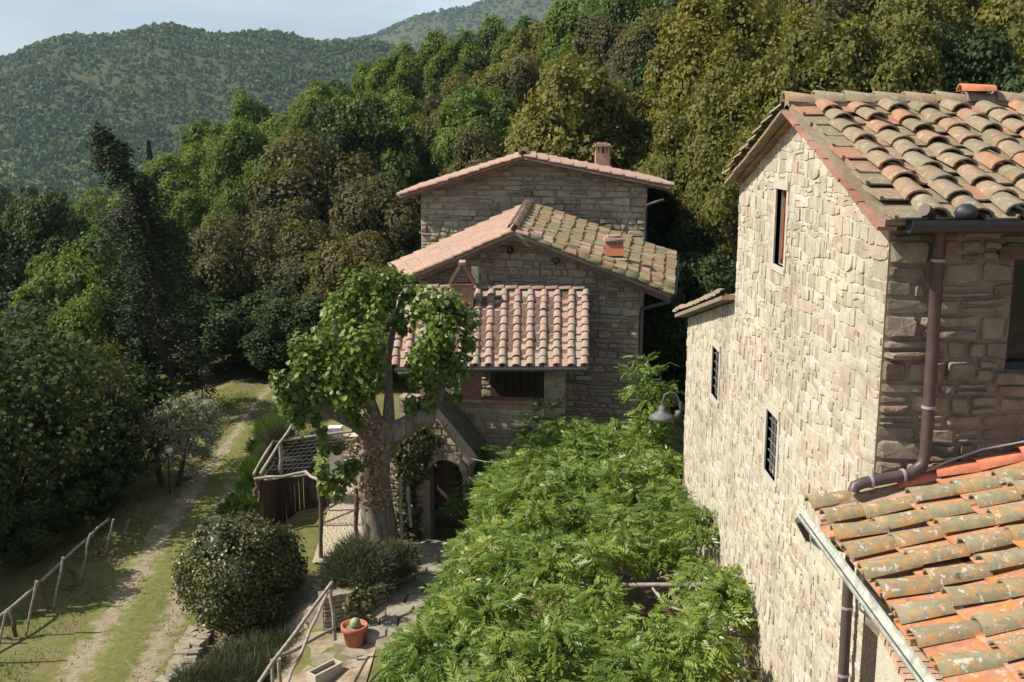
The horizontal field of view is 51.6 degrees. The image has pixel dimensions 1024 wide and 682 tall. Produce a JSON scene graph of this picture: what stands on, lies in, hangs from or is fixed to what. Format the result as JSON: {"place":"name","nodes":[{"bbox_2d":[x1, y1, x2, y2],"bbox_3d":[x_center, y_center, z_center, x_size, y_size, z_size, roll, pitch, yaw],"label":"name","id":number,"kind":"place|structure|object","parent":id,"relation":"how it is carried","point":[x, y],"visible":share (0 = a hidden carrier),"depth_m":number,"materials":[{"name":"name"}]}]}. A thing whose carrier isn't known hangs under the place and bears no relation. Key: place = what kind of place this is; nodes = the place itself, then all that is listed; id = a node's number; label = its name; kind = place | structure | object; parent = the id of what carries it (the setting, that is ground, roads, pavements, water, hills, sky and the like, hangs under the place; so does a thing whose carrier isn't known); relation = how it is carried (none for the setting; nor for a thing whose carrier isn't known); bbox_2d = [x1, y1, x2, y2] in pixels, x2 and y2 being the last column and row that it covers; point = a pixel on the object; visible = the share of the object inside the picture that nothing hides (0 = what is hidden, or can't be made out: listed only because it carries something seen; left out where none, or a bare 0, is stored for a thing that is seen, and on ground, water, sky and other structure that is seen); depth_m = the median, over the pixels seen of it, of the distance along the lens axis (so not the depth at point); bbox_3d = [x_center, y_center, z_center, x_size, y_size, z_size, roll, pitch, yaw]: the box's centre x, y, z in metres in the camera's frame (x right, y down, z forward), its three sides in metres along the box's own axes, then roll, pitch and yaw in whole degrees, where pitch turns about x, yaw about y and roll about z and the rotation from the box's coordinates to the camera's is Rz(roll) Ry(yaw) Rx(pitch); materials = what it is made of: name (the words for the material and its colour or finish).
{"place":"outdoors","nodes":[
{"label":"outdoors","id":0,"kind":"place"},
{"bbox_2d":[43,370,317,681],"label":"garden path","id":1,"kind":"structure","parent":0,"point":[106,659],"depth_m":23.45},
{"bbox_2d":[0,31,387,198],"bbox_3d":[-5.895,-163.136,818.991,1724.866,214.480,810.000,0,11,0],"label":"hill","id":2,"kind":"structure","parent":0,"point":[189,96],"depth_m":891.96,"materials":[{"name":"green plant"}]},
{"bbox_2d":[0,21,417,209],"bbox_3d":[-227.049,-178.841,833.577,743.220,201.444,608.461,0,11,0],"label":"hill woods","id":3,"kind":"object","parent":2,"relation":"on","point":[19,170],"visible":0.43,"depth_m":886.76,"materials":[{"name":"green plant"}]},
{"bbox_2d":[0,0,487,55],"label":"sky","id":4,"kind":"structure","parent":0,"point":[22,22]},
{"bbox_2d":[0,231,685,681],"bbox_3d":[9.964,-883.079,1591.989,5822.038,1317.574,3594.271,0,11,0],"label":"ground","id":5,"kind":"structure","parent":0,"point":[16,583],"depth_m":25.48,"materials":[{"name":"green plant"}]},
{"bbox_2d":[0,186,109,300],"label":"tree","id":6,"kind":"object","parent":5,"relation":"on","point":[34,227],"visible":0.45,"depth_m":57.23,"materials":[{"name":"green plant"}]},
{"bbox_2d":[0,342,110,568],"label":"tree","id":7,"kind":"object","parent":5,"relation":"on","point":[37,472],"visible":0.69,"depth_m":26.52,"materials":[{"name":"green plant"}]},
{"bbox_2d":[0,518,113,644],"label":"rustic fence","id":8,"kind":"object","parent":5,"relation":"on","point":[40,584],"visible":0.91,"depth_m":22.80,"materials":[{"name":"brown wood"}]},
{"bbox_2d":[1,250,131,337],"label":"tree","id":9,"kind":"object","parent":5,"relation":"on","point":[57,288],"visible":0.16,"depth_m":44.21,"materials":[{"name":"green plant"}]},
{"bbox_2d":[6,425,148,516],"bbox_3d":[-12.180,3.682,29.062,3.741,2.968,4.092,6,12,26],"label":"tree","id":10,"kind":"object","parent":5,"relation":"on","point":[126,462],"visible":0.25,"depth_m":28.52,"materials":[{"name":"green plant"}]},
{"bbox_2d":[0,299,155,357],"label":"tree","id":11,"kind":"object","parent":5,"relation":"on","point":[29,308],"visible":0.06,"depth_m":39.71,"materials":[{"name":"green plant"}]},
{"bbox_2d":[17,329,145,451],"bbox_3d":[-12.589,2.397,31.169,4.289,5.089,5.166,0,11,0],"label":"tree","id":12,"kind":"object","parent":5,"relation":"on","point":[115,348],"visible":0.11,"depth_m":31.13,"materials":[{"name":"green plant"}]},
{"bbox_2d":[24,224,147,320],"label":"tree","id":13,"kind":"object","parent":5,"relation":"on","point":[84,249],"visible":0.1,"depth_m":49.10,"materials":[{"name":"green plant"}]},
{"bbox_2d":[75,185,111,221],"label":"tree","id":14,"kind":"object","parent":5,"relation":"on","point":[90,206],"visible":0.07,"depth_m":147.13,"materials":[{"name":"green plant"}]},
{"bbox_2d":[44,283,157,366],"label":"tree","id":15,"kind":"object","parent":5,"relation":"on","point":[87,322],"visible":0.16,"depth_m":37.49,"materials":[{"name":"green plant"}]},
{"bbox_2d":[15,343,187,439],"bbox_3d":[-14.855,2.104,37.499,6.136,4.430,5.827,-8,14,-37],"label":"tree","id":16,"kind":"object","parent":5,"relation":"on","point":[175,386],"visible":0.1,"depth_m":36.63,"materials":[{"name":"green plant"}]},
{"bbox_2d":[0,296,205,545],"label":"tree","id":17,"kind":"object","parent":5,"relation":"on","point":[88,369],"visible":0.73,"depth_m":27.20,"materials":[{"name":"green plant"}]},
{"bbox_2d":[95,354,180,438],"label":"tree","id":18,"kind":"object","parent":5,"relation":"on","point":[150,384],"visible":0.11,"depth_m":36.23,"materials":[{"name":"green plant"}]},
{"bbox_2d":[82,120,227,428],"bbox_3d":[-12.984,-2.216,37.883,5.249,11.129,5.193,-4,12,-19],"label":"conifer","id":19,"kind":"object","parent":5,"relation":"on","point":[135,213],"visible":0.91,"depth_m":37.20,"materials":[{"name":"green plant"}]},
{"bbox_2d":[106,151,203,262],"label":"tree","id":20,"kind":"object","parent":5,"relation":"on","point":[172,179],"visible":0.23,"depth_m":78.00,"materials":[{"name":"green plant"}]},
{"bbox_2d":[127,388,228,486],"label":"olive tree","id":21,"kind":"object","parent":5,"relation":"on","point":[183,449],"visible":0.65,"depth_m":30.81,"materials":[{"name":"green plant"}]},
{"bbox_2d":[155,626,212,681],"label":"stone edging","id":22,"kind":"object","parent":5,"relation":"on","point":[194,641],"visible":0.82,"depth_m":20.83,"materials":[{"name":"beige stone"}]},
{"bbox_2d":[158,141,211,189],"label":"tree","id":23,"kind":"object","parent":5,"relation":"on","point":[193,157],"visible":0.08,"depth_m":80.81,"materials":[{"name":"green plant"}]},
{"bbox_2d":[173,115,230,168],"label":"tree","id":24,"kind":"object","parent":5,"relation":"on","point":[198,133],"visible":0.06,"depth_m":91.37,"materials":[{"name":"green plant"}]},
{"bbox_2d":[168,156,267,238],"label":"tree","id":25,"kind":"object","parent":5,"relation":"on","point":[188,205],"visible":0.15,"depth_m":73.87,"materials":[{"name":"green plant"}]},
{"bbox_2d":[183,217,284,358],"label":"tree","id":26,"kind":"object","parent":5,"relation":"on","point":[220,261],"visible":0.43,"depth_m":45.79,"materials":[{"name":"green plant"}]},
{"bbox_2d":[169,505,308,642],"bbox_3d":[-5.470,4.744,21.311,2.467,2.807,2.481,10,15,43],"label":"round bush","id":27,"kind":"object","parent":5,"relation":"on","point":[234,576],"visible":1,"depth_m":20.68,"materials":[{"name":"green plant"}]},
{"bbox_2d":[200,116,279,220],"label":"tree","id":28,"kind":"object","parent":5,"relation":"on","point":[235,160],"visible":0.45,"depth_m":71.63,"materials":[{"name":"green plant"}]},
{"bbox_2d":[176,271,310,365],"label":"tree","id":29,"kind":"object","parent":5,"relation":"on","point":[236,326],"visible":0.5,"depth_m":43.86,"materials":[{"name":"green plant"}]},
{"bbox_2d":[221,88,290,129],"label":"tree","id":30,"kind":"object","parent":5,"relation":"on","point":[246,107],"visible":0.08,"depth_m":102.69,"materials":[{"name":"green plant"}]},
{"bbox_2d":[212,407,309,519],"bbox_3d":[-7.483,3.287,32.141,1.750,1.784,9.632,0,11,-2],"label":"bank shrub","id":31,"kind":"object","parent":5,"relation":"on","point":[243,495],"visible":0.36,"depth_m":29.62,"materials":[{"name":"green plant"}]},
{"bbox_2d":[201,162,330,270],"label":"tree","id":32,"kind":"object","parent":5,"relation":"on","point":[275,217],"visible":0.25,"depth_m":51.29,"materials":[{"name":"green plant"}]},
{"bbox_2d":[238,286,342,385],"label":"tree","id":33,"kind":"object","parent":5,"relation":"on","point":[282,321],"visible":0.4,"depth_m":41.29,"materials":[{"name":"green plant"}]},
{"bbox_2d":[234,215,352,345],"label":"tree","id":34,"kind":"object","parent":5,"relation":"on","point":[298,251],"visible":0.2,"depth_m":46.06,"materials":[{"name":"green plant"}]},
{"bbox_2d":[275,92,330,139],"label":"tree","id":35,"kind":"object","parent":5,"relation":"on","point":[307,120],"visible":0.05,"depth_m":64.34,"materials":[{"name":"green plant"}]},
{"bbox_2d":[249,573,385,681],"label":"garden bed","id":36,"kind":"object","parent":5,"relation":"on","point":[325,642],"visible":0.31,"depth_m":19.84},
{"bbox_2d":[162,607,304,681],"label":"lavender","id":37,"kind":"object","parent":36,"relation":"on","point":[246,660],"visible":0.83,"depth_m":19.16,"materials":[{"name":"green plant"}]},
{"bbox_2d":[257,581,336,681],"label":"pole railing","id":38,"kind":"object","parent":36,"relation":"on","point":[279,655],"visible":1,"depth_m":17.49,"materials":[{"name":"brown wood"}]},
{"bbox_2d":[318,582,385,629],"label":"planter wall","id":39,"kind":"structure","parent":36,"relation":"on","point":[325,615],"depth_m":20.28,"materials":[{"name":"stone"}]},
{"bbox_2d":[311,528,402,602],"bbox_3d":[-3.051,4.535,21.061,1.887,1.524,1.717,0,11,0],"label":"rosemary","id":40,"kind":"object","parent":36,"relation":"on","point":[362,562],"visible":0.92,"depth_m":20.85,"materials":[{"name":"green plant"}]},
{"bbox_2d":[339,582,378,620],"bbox_3d":[-2.870,5.048,19.872,0.761,1.100,0.558,0,11,0],"label":"potted shrub","id":41,"kind":"object","parent":36,"relation":"on","point":[363,606],"visible":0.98,"depth_m":19.76,"materials":[{"name":"green plant"}]},
{"bbox_2d":[380,537,425,582],"bbox_3d":[-2.359,4.547,21.528,1.288,1.102,1.294,0,11,0],"label":"rosemary","id":42,"kind":"object","parent":36,"relation":"on","point":[409,560],"visible":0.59,"depth_m":21.45,"materials":[{"name":"green plant"}]},
{"bbox_2d":[252,425,412,557],"bbox_3d":[-4.488,3.846,24.670,2.786,3.263,4.624,-6,12,-28],"label":"rustic trellis","id":43,"kind":"object","parent":5,"relation":"on","point":[274,481],"visible":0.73,"depth_m":25.75,"materials":[{"name":"brown wood"}]},
{"bbox_2d":[250,415,353,465],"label":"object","id":44,"kind":"object","parent":43,"relation":"on","point":[276,432],"visible":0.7,"depth_m":26.10,"materials":[{"name":"green plant"}]},
{"bbox_2d":[251,129,420,243],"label":"tree","id":45,"kind":"object","parent":5,"relation":"on","point":[313,173],"visible":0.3,"depth_m":53.58,"materials":[{"name":"green plant"}]},
{"bbox_2d":[291,230,397,324],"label":"tree","id":46,"kind":"object","parent":5,"relation":"on","point":[332,264],"visible":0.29,"depth_m":43.05,"materials":[{"name":"green plant"}]},
{"bbox_2d":[290,91,409,171],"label":"tree","id":47,"kind":"object","parent":5,"relation":"on","point":[339,135],"visible":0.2,"depth_m":59.39,"materials":[{"name":"green plant"}]},
{"bbox_2d":[326,171,421,284],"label":"tree","id":48,"kind":"object","parent":5,"relation":"on","point":[387,213],"visible":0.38,"depth_m":49.26,"materials":[{"name":"green plant"}]},
{"bbox_2d":[268,260,480,544],"bbox_3d":[-2.814,1.716,22.509,4.293,6.773,1.982,0,11,0],"label":"mulberry tree","id":49,"kind":"object","parent":5,"relation":"on","point":[368,468],"visible":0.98,"depth_m":22.18,"materials":[{"name":"green plant"}]},
{"bbox_2d":[321,89,436,212],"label":"tree","id":50,"kind":"object","parent":5,"relation":"on","point":[382,132],"visible":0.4,"depth_m":59.59,"materials":[{"name":"green plant"}]},
{"bbox_2d":[363,40,429,107],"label":"tree","id":51,"kind":"object","parent":5,"relation":"on","point":[397,71],"visible":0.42,"depth_m":106.86,"materials":[{"name":"green plant"}]},
{"bbox_2d":[381,87,425,123],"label":"tree","id":52,"kind":"object","parent":5,"relation":"on","point":[400,103],"visible":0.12,"depth_m":83.34,"materials":[{"name":"green plant"}]},
{"bbox_2d":[405,111,442,212],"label":"tree","id":53,"kind":"object","parent":5,"relation":"on","point":[429,132],"visible":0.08,"depth_m":62.49,"materials":[{"name":"green plant"}]},
{"bbox_2d":[409,27,452,92],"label":"tree","id":54,"kind":"object","parent":5,"relation":"on","point":[425,51],"visible":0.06,"depth_m":106.80,"materials":[{"name":"green plant"}]},
{"bbox_2d":[389,391,486,537],"bbox_3d":[-1.742,2.827,24.494,2.187,3.268,1.701,2,11,12],"label":"stone doorway","id":55,"kind":"structure","parent":5,"relation":"on","point":[455,429],"depth_m":23.98,"materials":[{"name":"grey stone"}]},
{"bbox_2d":[391,427,444,541],"bbox_3d":[-2.169,3.423,23.837,1.376,3.305,0.882,0,11,0],"label":"ivy","id":56,"kind":"object","parent":55,"relation":"attached to","point":[399,454],"visible":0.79,"depth_m":23.57,"materials":[{"name":"green plant"}]},
{"bbox_2d":[436,444,476,524],"bbox_3d":[-1.287,3.338,24.652,0.948,2.005,0.193,0,11,0],"label":"door","id":57,"kind":"structure","parent":55,"relation":"in","point":[444,487],"depth_m":24.73,"materials":[{"name":"brown wood"}]},
{"bbox_2d":[417,70,469,123],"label":"tree","id":58,"kind":"object","parent":5,"relation":"on","point":[433,100],"visible":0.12,"depth_m":81.20,"materials":[{"name":"green plant"}]},
{"bbox_2d":[422,27,489,96],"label":"tree","id":59,"kind":"object","parent":5,"relation":"on","point":[466,58],"visible":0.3,"depth_m":98.94,"materials":[{"name":"green plant"}]},
{"bbox_2d":[443,123,507,174],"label":"tree","id":60,"kind":"object","parent":5,"relation":"on","point":[477,148],"visible":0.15,"depth_m":52.84,"materials":[{"name":"green plant"}]},
{"bbox_2d":[430,84,522,172],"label":"tree","id":61,"kind":"object","parent":5,"relation":"on","point":[506,101],"visible":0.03,"depth_m":59.39,"materials":[{"name":"green plant"}]},
{"bbox_2d":[432,80,521,176],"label":"tree","id":62,"kind":"object","parent":5,"relation":"on","point":[462,111],"visible":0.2,"depth_m":57.82,"materials":[{"name":"green plant"}]},
{"bbox_2d":[473,13,511,61],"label":"tree","id":63,"kind":"object","parent":5,"relation":"on","point":[489,34],"visible":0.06,"depth_m":110.09,"materials":[{"name":"green plant"}]},
{"bbox_2d":[476,49,547,111],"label":"tree","id":64,"kind":"object","parent":5,"relation":"on","point":[517,75],"visible":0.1,"depth_m":61.16,"materials":[{"name":"green plant"}]},
{"bbox_2d":[490,12,540,70],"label":"tree","id":65,"kind":"object","parent":5,"relation":"on","point":[503,42],"visible":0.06,"depth_m":98.28,"materials":[{"name":"green plant"}]},
{"bbox_2d":[510,21,555,65],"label":"tree","id":66,"kind":"object","parent":5,"relation":"on","point":[525,45],"visible":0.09,"depth_m":92.04,"materials":[{"name":"green plant"}]},
{"bbox_2d":[388,198,678,510],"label":"house","id":67,"kind":"structure","parent":5,"relation":"on","point":[555,298],"depth_m":27.23,"materials":[{"name":"stone"}]},
{"bbox_2d":[435,396,618,537],"bbox_3d":[0.643,2.909,24.179,4.983,3.036,2.633,-3,11,-15],"label":"wall creeper","id":68,"kind":"object","parent":67,"relation":"attached to","point":[479,467],"depth_m":24.10,"materials":[{"name":"green plant"}]},
{"bbox_2d":[397,142,673,417],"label":"house","id":69,"kind":"structure","parent":5,"relation":"on","point":[600,191],"depth_m":33.67,"materials":[{"name":"stone"}]},
{"bbox_2d":[506,82,626,168],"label":"tree","id":70,"kind":"object","parent":5,"relation":"on","point":[539,127],"visible":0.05,"depth_m":44.75,"materials":[{"name":"green plant"}]},
{"bbox_2d":[537,0,604,74],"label":"tree","id":71,"kind":"object","parent":5,"relation":"on","point":[565,15],"visible":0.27,"depth_m":88.08,"materials":[{"name":"green plant"}]},
{"bbox_2d":[500,47,655,171],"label":"tree","id":72,"kind":"object","parent":5,"relation":"on","point":[587,95],"visible":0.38,"depth_m":44.59,"materials":[{"name":"green plant"}]},
{"bbox_2d":[561,12,632,78],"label":"tree","id":73,"kind":"object","parent":5,"relation":"on","point":[597,46],"visible":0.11,"depth_m":65.62,"materials":[{"name":"green plant"}]},
{"bbox_2d":[582,0,682,39],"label":"tree","id":74,"kind":"object","parent":5,"relation":"on","point":[617,11],"visible":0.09,"depth_m":74.60,"materials":[{"name":"green plant"}]},
{"bbox_2d":[610,49,672,113],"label":"tree","id":75,"kind":"object","parent":5,"relation":"on","point":[638,83],"visible":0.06,"depth_m":54.12,"materials":[{"name":"green plant"}]},
{"bbox_2d":[605,2,683,86],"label":"tree","id":76,"kind":"object","parent":5,"relation":"on","point":[643,35],"visible":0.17,"depth_m":55.70,"materials":[{"name":"green plant"}]},
{"bbox_2d":[642,247,736,392],"bbox_3d":[5.883,-0.273,33.774,4.187,5.647,4.603,5,12,25],"label":"tree","id":77,"kind":"object","parent":5,"relation":"on","point":[665,334],"visible":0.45,"depth_m":32.24,"materials":[{"name":"green plant"}]},
{"bbox_2d":[626,67,764,229],"bbox_3d":[6.807,-4.458,39.787,5.013,11.389,5.620,-6,12,-27],"label":"tree","id":78,"kind":"object","parent":5,"relation":"on","point":[664,159],"visible":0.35,"depth_m":38.16,"materials":[{"name":"green plant"}]},
{"bbox_2d":[662,206,733,269],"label":"tree","id":79,"kind":"object","parent":5,"relation":"on","point":[699,241],"visible":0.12,"depth_m":34.43,"materials":[{"name":"green plant"}]},
{"bbox_2d":[639,0,760,149],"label":"tree","id":80,"kind":"object","parent":5,"relation":"on","point":[695,42],"visible":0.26,"depth_m":43.05,"materials":[{"name":"green plant"}]},
{"bbox_2d":[672,288,735,678],"bbox_3d":[5.139,2.140,18.296,4.245,6.791,4.684,0,11,0],"label":"stone annex","id":81,"kind":"object","parent":5,"relation":"on","point":[710,347],"visible":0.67,"depth_m":17.52,"materials":[{"name":"beige stone"}]},
{"bbox_2d":[671,115,737,234],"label":"tree","id":82,"kind":"object","parent":5,"relation":"on","point":[709,161],"visible":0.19,"depth_m":35.70,"materials":[{"name":"green plant"}]},
{"bbox_2d":[694,124,762,262],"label":"tree","id":83,"kind":"object","parent":5,"relation":"on","point":[721,215],"visible":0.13,"depth_m":32.24,"materials":[{"name":"green plant"}]},
{"bbox_2d":[678,43,782,157],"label":"tree","id":84,"kind":"object","parent":5,"relation":"on","point":[746,91],"visible":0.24,"depth_m":38.05,"materials":[{"name":"green plant"}]},
{"bbox_2d":[705,0,794,72],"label":"tree","id":85,"kind":"object","parent":5,"relation":"on","point":[751,15],"visible":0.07,"depth_m":43.65,"materials":[{"name":"green plant"}]},
{"bbox_2d":[751,2,880,130],"bbox_3d":[11.387,-6.351,39.104,6.163,11.693,6.383,0,11,0],"label":"tree","id":86,"kind":"object","parent":5,"relation":"on","point":[819,60],"visible":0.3,"depth_m":36.75,"materials":[{"name":"green plant"}]},
{"bbox_2d":[778,0,910,51],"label":"tree","id":87,"kind":"object","parent":5,"relation":"on","point":[834,11],"visible":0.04,"depth_m":44.52,"materials":[{"name":"green plant"}]},
{"bbox_2d":[722,83,1023,681],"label":"stone farmhouse","id":88,"kind":"object","parent":5,"relation":"on","point":[879,319],"visible":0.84,"depth_m":10.42,"materials":[{"name":"beige stone"}]},
{"bbox_2d":[793,444,1023,681],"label":"lean to","id":89,"kind":"object","parent":88,"relation":"attached to","point":[935,557],"visible":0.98,"depth_m":7.82,"materials":[{"name":"orange tile"}]},
{"bbox_2d":[1004,259,1023,368],"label":"window","id":90,"kind":"structure","parent":88,"relation":"in","point":[1014,359],"depth_m":9.28,"materials":[{"name":"brown glass"}]},
{"bbox_2d":[832,10,947,93],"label":"tree","id":91,"kind":"object","parent":5,"relation":"on","point":[900,63],"visible":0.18,"depth_m":35.73,"materials":[{"name":"green plant"}]},
{"bbox_2d":[862,577,943,681],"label":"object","id":92,"kind":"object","parent":5,"relation":"on","point":[890,666],"visible":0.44,"depth_m":8.94,"materials":[{"name":"stone"}]},
{"bbox_2d":[868,0,978,74],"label":"tree","id":93,"kind":"object","parent":5,"relation":"on","point":[931,9],"visible":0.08,"depth_m":42.24,"materials":[{"name":"green plant"}]},
{"bbox_2d":[909,16,1023,93],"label":"tree","id":94,"kind":"object","parent":5,"relation":"on","point":[982,54],"visible":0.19,"depth_m":36.35,"materials":[{"name":"green plant"}]},
{"bbox_2d":[968,0,1023,51],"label":"tree","id":95,"kind":"object","parent":5,"relation":"on","point":[1011,18],"visible":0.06,"depth_m":42.38,"materials":[{"name":"green plant"}]},
{"bbox_2d":[312,479,436,562],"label":"gravel terrace","id":96,"kind":"structure","parent":0,"point":[339,519],"depth_m":24.94,"materials":[{"name":"beige gravel"}]},
{"bbox_2d":[311,539,496,681],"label":"flagstone path","id":97,"kind":"structure","parent":0,"point":[398,608],"depth_m":20.37,"materials":[{"name":"stone"}]},
{"bbox_2d":[341,617,367,647],"bbox_3d":[-2.875,5.297,19.322,0.500,0.540,0.500,0,11,0],"label":"terracotta pot","id":98,"kind":"object","parent":97,"relation":"on","point":[354,630],"visible":1,"depth_m":19.20,"materials":[{"name":"ceramic"}]},
{"bbox_2d":[375,0,667,51],"bbox_3d":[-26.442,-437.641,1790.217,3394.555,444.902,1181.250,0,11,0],"label":"mountain","id":99,"kind":"structure","parent":0,"point":[412,34],"depth_m":1997.38,"materials":[{"name":"green plant"}]},
{"bbox_2d":[317,0,600,52],"bbox_3d":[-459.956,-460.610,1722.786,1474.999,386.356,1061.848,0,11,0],"label":"mountain woods","id":100,"kind":"object","parent":99,"relation":"on","point":[444,13],"visible":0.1,"depth_m":2057.88,"materials":[{"name":"green plant"}]},
{"bbox_2d":[422,524,697,681],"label":"court","id":101,"kind":"object","parent":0,"point":[649,601],"visible":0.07,"depth_m":20.85,"materials":[{"name":"soil"}]},
{"bbox_2d":[444,447,755,681],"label":"pergola","id":102,"kind":"object","parent":101,"relation":"on","point":[752,676],"visible":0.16,"depth_m":15.72,"materials":[{"name":"brown wood"}]},
{"bbox_2d":[374,416,773,681],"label":"wisteria","id":103,"kind":"object","parent":102,"relation":"attached to","point":[501,546],"visible":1,"depth_m":15.22,"materials":[{"name":"green plant"}]},
{"bbox_2d":[613,352,685,447],"bbox_3d":[2.917,2.487,22.426,1.695,4.544,1.511,0,11,0],"label":"climbing vine","id":104,"kind":"object","parent":101,"relation":"on","point":[648,390],"visible":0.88,"depth_m":22.11,"materials":[{"name":"green plant"}]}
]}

